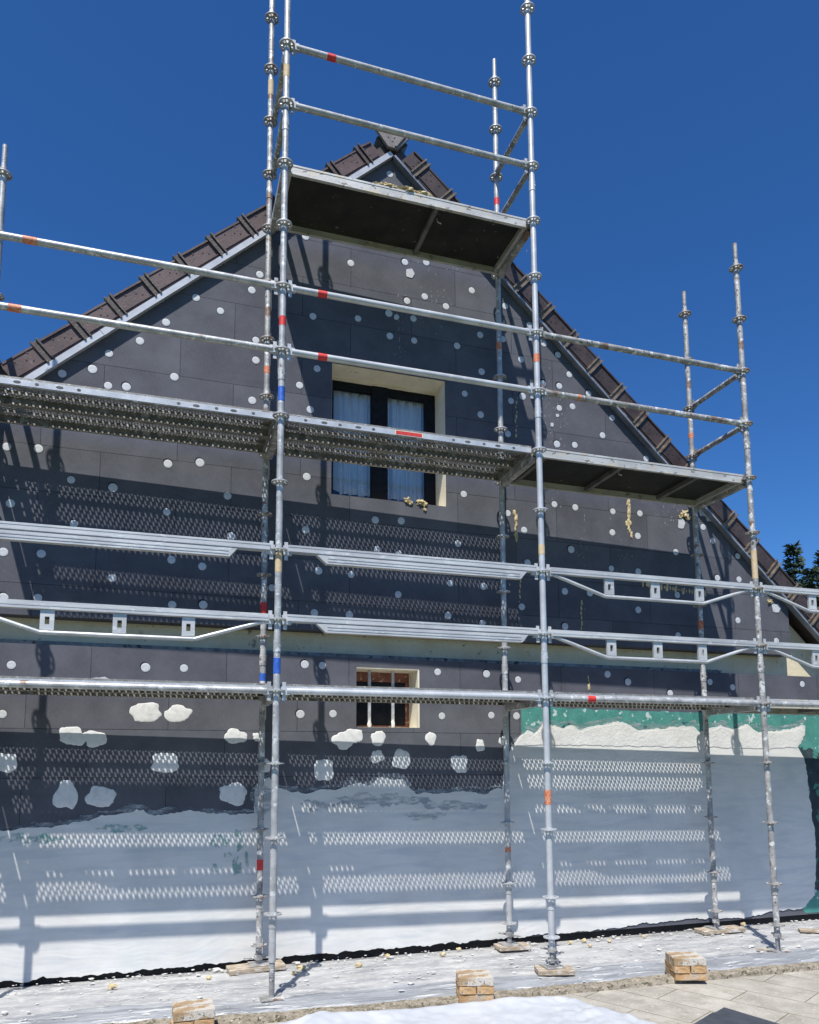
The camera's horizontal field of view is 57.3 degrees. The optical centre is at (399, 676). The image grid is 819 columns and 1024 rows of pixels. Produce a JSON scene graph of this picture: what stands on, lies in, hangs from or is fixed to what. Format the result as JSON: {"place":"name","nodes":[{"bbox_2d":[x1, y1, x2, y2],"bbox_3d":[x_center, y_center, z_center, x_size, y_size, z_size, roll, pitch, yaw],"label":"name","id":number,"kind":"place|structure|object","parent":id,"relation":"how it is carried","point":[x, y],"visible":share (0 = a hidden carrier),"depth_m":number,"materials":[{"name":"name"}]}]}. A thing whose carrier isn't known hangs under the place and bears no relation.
{"place":"outdoors","nodes":[
{"label":"outdoors","id":0,"kind":"place"},
{"bbox_2d":[0,0,818,586],"label":"sky","id":1,"kind":"structure","parent":0,"point":[669,135],"materials":[{"name":"blue"}]},
{"bbox_2d":[264,970,818,1023],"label":"paving","id":2,"kind":"structure","parent":0,"point":[789,998],"depth_m":4.95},
{"bbox_2d":[277,996,656,1023],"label":"tarpaulin","id":3,"kind":"object","parent":2,"relation":"on","point":[539,1010],"visible":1,"depth_m":4.54,"materials":[{"name":"white plastic"}]},
{"bbox_2d":[694,1007,778,1023],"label":"insulation offcut","id":4,"kind":"object","parent":2,"relation":"on","point":[724,1015],"visible":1,"depth_m":4.43,"materials":[{"name":"grey plastic"}]},
{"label":"brick","id":5,"kind":"object","parent":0,"visible":0},
{"bbox_2d":[173,1020,193,1023],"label":"brick","id":6,"kind":"object","parent":5,"relation":"on","point":[188,1022],"visible":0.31,"depth_m":4.16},
{"bbox_2d":[172,998,212,1014],"bbox_3d":[-1.196,1.906,4.329,0.229,0.050,0.114,2,-7,-18],"label":"brick","id":7,"kind":"object","parent":6,"relation":"on","point":[191,1002],"visible":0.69,"depth_m":4.33,"materials":[{"name":"brown brick"}]},
{"bbox_2d":[194,1018,213,1023],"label":"brick","id":8,"kind":"object","parent":5,"relation":"on","point":[207,1021],"visible":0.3,"depth_m":4.19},
{"bbox_2d":[173,1004,214,1022],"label":"brick","id":9,"kind":"object","parent":8,"relation":"on","point":[192,1013],"visible":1,"depth_m":4.19,"materials":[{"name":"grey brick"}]},
{"label":"ground","id":10,"kind":"structure","parent":0,"visible":0},
{"bbox_2d":[0,131,818,987],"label":"gable house","id":11,"kind":"structure","parent":10,"relation":"on","point":[128,839],"depth_m":6.38,"materials":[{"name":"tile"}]},
{"bbox_2d":[356,667,419,727],"bbox_3d":[-0.141,0.194,6.492,0.620,0.568,0.296,2,-7,-18],"label":"barred window","id":12,"kind":"structure","parent":11,"relation":"in","point":[395,715],"depth_m":6.58,"materials":[{"name":"orange wood"}]},
{"bbox_2d":[331,363,445,505],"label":"window","id":13,"kind":"structure","parent":11,"relation":"in","point":[359,395],"depth_m":6.91,"materials":[{"name":"black glass"}]},
{"bbox_2d":[101,961,818,1023],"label":"kerb","id":14,"kind":"structure","parent":10,"relation":"on","point":[275,1017],"depth_m":5.01,"materials":[{"name":"grey concrete"}]},
{"bbox_2d":[457,991,493,1002],"bbox_3d":[0.491,2.072,4.863,0.229,0.051,0.112,0,-7,-2],"label":"brick","id":15,"kind":"object","parent":14,"relation":"on","point":[467,998],"visible":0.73,"depth_m":4.81,"materials":[{"name":"brown brick"}]},
{"bbox_2d":[476,986,493,994],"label":"brick","id":16,"kind":"object","parent":15,"relation":"on","point":[484,990],"visible":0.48,"depth_m":4.81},
{"bbox_2d":[458,974,493,986],"bbox_3d":[0.493,1.973,4.873,0.229,0.050,0.113,0,-7,0],"label":"brick","id":17,"kind":"object","parent":16,"relation":"on","point":[465,980],"visible":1,"depth_m":4.82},
{"bbox_2d":[665,965,670,973],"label":"brick","id":18,"kind":"object","parent":14,"relation":"on","point":[667,970],"visible":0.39,"depth_m":5.45,"materials":[{"name":"brown brick"}]},
{"bbox_2d":[671,970,707,980],"bbox_3d":[2.056,2.123,5.332,0.229,0.051,0.112,0,-7,3],"label":"brick","id":19,"kind":"object","parent":14,"relation":"on","point":[690,977],"visible":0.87,"depth_m":5.28,"materials":[{"name":"brown brick"}]},
{"bbox_2d":[665,958,689,973],"bbox_3d":[1.996,2.080,5.393,0.112,0.051,0.229,0,-7,2],"label":"brick","id":20,"kind":"object","parent":19,"relation":"on","point":[678,969],"visible":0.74,"depth_m":5.29,"materials":[{"name":"brown brick"}]},
{"bbox_2d":[665,951,699,961],"bbox_3d":[2.058,2.037,5.452,0.229,0.050,0.114,0,-7,2],"label":"brick","id":21,"kind":"object","parent":20,"relation":"on","point":[668,954],"visible":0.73,"depth_m":5.45,"materials":[{"name":"brown brick"}]},
{"bbox_2d":[690,966,706,973],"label":"brick","id":22,"kind":"object","parent":19,"relation":"on","point":[698,969],"visible":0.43,"depth_m":5.28,"materials":[{"name":"brown brick"}]},
{"bbox_2d":[670,955,706,965],"bbox_3d":[2.055,2.024,5.345,0.229,0.050,0.114,0,-7,2],"label":"brick","id":23,"kind":"object","parent":22,"relation":"on","point":[687,960],"visible":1,"depth_m":5.29,"materials":[{"name":"brown brick"}]},
{"bbox_2d":[781,540,817,588],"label":"spruce tree","id":24,"kind":"object","parent":10,"relation":"on","point":[792,571],"visible":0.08,"depth_m":18.88,"materials":[{"name":"green plant"}]},
{"bbox_2d":[799,566,818,606],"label":"spruce tree","id":25,"kind":"object","parent":10,"relation":"on","point":[812,572],"visible":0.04,"depth_m":16.88,"materials":[{"name":"green plant"}]},
{"bbox_2d":[812,550,818,588],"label":"spruce tree","id":26,"kind":"object","parent":10,"relation":"on","point":[817,558],"depth_m":20.49,"materials":[{"name":"green plant"}]},
{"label":"soil strip","id":27,"kind":"structure","parent":0,"visible":0},
{"bbox_2d":[0,920,818,1023],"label":"plastic sheet","id":28,"kind":"object","parent":27,"relation":"on","point":[376,984],"visible":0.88,"depth_m":5.43,"materials":[{"name":"white plastic"}]},
{"bbox_2d":[106,983,117,989],"bbox_3d":[-1.983,2.137,5.169,0.077,0.043,0.044,2,-7,-17],"label":"foam crumb","id":29,"kind":"object","parent":28,"relation":"on","point":[112,986],"visible":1,"depth_m":5.16,"materials":[{"name":"plastic"}]},
{"bbox_2d":[226,959,285,975],"bbox_3d":[-1.078,2.185,5.635,0.420,0.034,0.170,2,-6,-23],"label":"sole board","id":30,"kind":"object","parent":28,"relation":"on","point":[241,969],"visible":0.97,"depth_m":5.57,"materials":[{"name":"brown wood"}]},
{"bbox_2d":[296,965,305,969],"bbox_3d":[-0.737,2.188,5.630,0.076,0.043,0.050,1,-7,-8],"label":"foam crumb","id":31,"kind":"object","parent":28,"relation":"on","point":[301,967],"visible":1,"depth_m":5.62,"materials":[{"name":"yellow plastic"}]},
{"bbox_2d":[355,962,362,967],"bbox_3d":[-0.311,2.198,5.710,0.053,0.044,0.048,-1,-7,10],"label":"foam crumb","id":32,"kind":"object","parent":28,"relation":"on","point":[358,964],"visible":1,"depth_m":5.70,"materials":[{"name":"yellow plastic"}]},
{"bbox_2d":[1,919,816,1021],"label":"plaster debris","id":33,"kind":"object","parent":28,"relation":"on","point":[220,969],"visible":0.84,"depth_m":5.65,"materials":[{"name":"white paint"}]},
{"bbox_2d":[0,0,818,1001],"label":"scaffold","id":34,"kind":"object","parent":28,"relation":"on","point":[502,570],"visible":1,"depth_m":5.83,"materials":[{"name":"metal"}]},
{"bbox_2d":[0,690,264,699],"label":"steel plank","id":35,"kind":"object","parent":34,"relation":"on","point":[127,695],"depth_m":5.52,"materials":[{"name":"grey metal"}]},
{"bbox_2d":[0,404,270,453],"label":"steel plank","id":36,"kind":"object","parent":34,"relation":"on","point":[260,445],"visible":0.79,"depth_m":5.71,"materials":[{"name":"grey metal"}]},
{"bbox_2d":[0,676,272,695],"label":"steel plank","id":37,"kind":"object","parent":34,"relation":"on","point":[126,681],"visible":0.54,"depth_m":5.10,"materials":[{"name":"silver metal"}]},
{"bbox_2d":[0,375,275,437],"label":"steel plank","id":38,"kind":"object","parent":34,"relation":"on","point":[266,425],"visible":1,"depth_m":5.35,"materials":[{"name":"silver metal"}]},
{"bbox_2d":[274,439,514,480],"bbox_3d":[-0.025,-1.818,6.242,2.070,0.064,0.311,2,-7,-17],"label":"steel plank","id":39,"kind":"object","parent":34,"relation":"on","point":[499,473],"visible":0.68,"depth_m":6.32,"materials":[{"name":"grey metal"}]},
{"bbox_2d":[280,697,515,705],"bbox_3d":[-0.019,0.168,6.006,2.070,0.064,0.311,2,-7,-17],"label":"steel plank","id":40,"kind":"object","parent":34,"relation":"on","point":[390,701],"visible":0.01,"depth_m":6.12,"materials":[{"name":"grey metal"}]},
{"bbox_2d":[276,164,526,274],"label":"plywood deck","id":41,"kind":"structure","parent":34,"relation":"on","point":[347,210],"depth_m":6.30,"materials":[{"name":"wood"}]},
{"bbox_2d":[373,181,432,196],"bbox_3d":[0.029,-3.899,6.015,0.512,0.061,0.078,2,-7,-17],"label":"foam strip","id":42,"kind":"object","parent":41,"relation":"on","point":[407,188],"visible":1,"depth_m":5.99,"materials":[{"name":"beige plastic"}]},
{"bbox_2d":[284,414,530,467],"bbox_3d":[0.067,-1.853,5.944,2.070,0.064,0.315,2,-7,-17],"label":"steel plank","id":43,"kind":"object","parent":34,"relation":"on","point":[521,453],"visible":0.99,"depth_m":5.94,"materials":[{"name":"silver metal"}]},
{"bbox_2d":[280,684,536,702],"bbox_3d":[0.073,0.133,5.708,2.070,0.064,0.314,2,-7,-17],"label":"steel plank","id":44,"kind":"object","parent":34,"relation":"on","point":[403,689],"visible":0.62,"depth_m":5.67,"materials":[{"name":"silver metal"}]},
{"bbox_2d":[509,448,742,506],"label":"plywood deck","id":45,"kind":"structure","parent":34,"relation":"on","point":[577,472],"depth_m":6.68,"materials":[{"name":"wood"}]},
{"bbox_2d":[549,703,724,709],"bbox_3d":[1.961,0.234,6.613,2.070,0.064,0.311,2,-7,-17],"label":"steel plank","id":46,"kind":"object","parent":34,"relation":"on","point":[627,706],"visible":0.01,"depth_m":6.78,"materials":[{"name":"grey metal"}]},
{"bbox_2d":[537,692,753,707],"bbox_3d":[2.053,0.199,6.315,2.070,0.064,0.314,2,-7,-17],"label":"steel plank","id":47,"kind":"object","parent":34,"relation":"on","point":[648,696],"visible":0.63,"depth_m":6.30,"materials":[{"name":"silver metal"}]},
{"bbox_2d":[740,699,818,714],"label":"plywood deck","id":48,"kind":"structure","parent":34,"relation":"on","point":[797,710],"depth_m":7.23,"materials":[{"name":"metal"}]},
{"bbox_2d":[493,942,530,951],"bbox_3d":[0.940,2.252,6.254,0.280,0.034,0.150,2,-8,-14],"label":"sole board","id":49,"kind":"object","parent":28,"relation":"on","point":[501,948],"visible":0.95,"depth_m":6.19,"materials":[{"name":"brown wood"}]},
{"bbox_2d":[534,965,574,975],"bbox_3d":[1.143,2.166,5.534,0.270,0.034,0.160,0,-6,-1],"label":"sole board","id":50,"kind":"object","parent":28,"relation":"on","point":[543,971],"visible":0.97,"depth_m":5.46,"materials":[{"name":"brown wood"}]},
{"bbox_2d":[694,925,745,934],"bbox_3d":[2.929,2.319,6.864,0.440,0.034,0.150,1,-7,-15],"label":"sole board","id":51,"kind":"object","parent":28,"relation":"on","point":[709,931],"visible":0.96,"depth_m":6.81,"materials":[{"name":"brown wood"}]},
{"bbox_2d":[756,948,769,950],"bbox_3d":[2.981,2.241,6.157,0.100,0.010,0.024,-1,5,11],"label":"wood chip","id":52,"kind":"object","parent":28,"relation":"on","point":[762,949],"visible":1,"depth_m":6.15,"materials":[{"name":"beige wood"}]},
{"bbox_2d":[798,928,818,932],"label":"board offcut","id":53,"kind":"object","parent":28,"relation":"on","point":[807,930],"visible":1,"depth_m":6.82,"materials":[{"name":"brown wood"}]},
{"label":"brick","id":54,"kind":"object","parent":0,"visible":0},
{"bbox_2d":[456,980,475,994],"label":"brick","id":55,"kind":"object","parent":54,"relation":"on","point":[469,990],"visible":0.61,"depth_m":4.81,"materials":[{"name":"brown brick"}]},
{"bbox_2d":[456,969,490,981],"bbox_3d":[0.489,1.986,4.984,0.229,0.050,0.114,0,-7,-1],"label":"brick","id":56,"kind":"object","parent":55,"relation":"on","point":[472,971],"visible":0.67,"depth_m":4.97,"materials":[{"name":"brown brick"}]}
]}

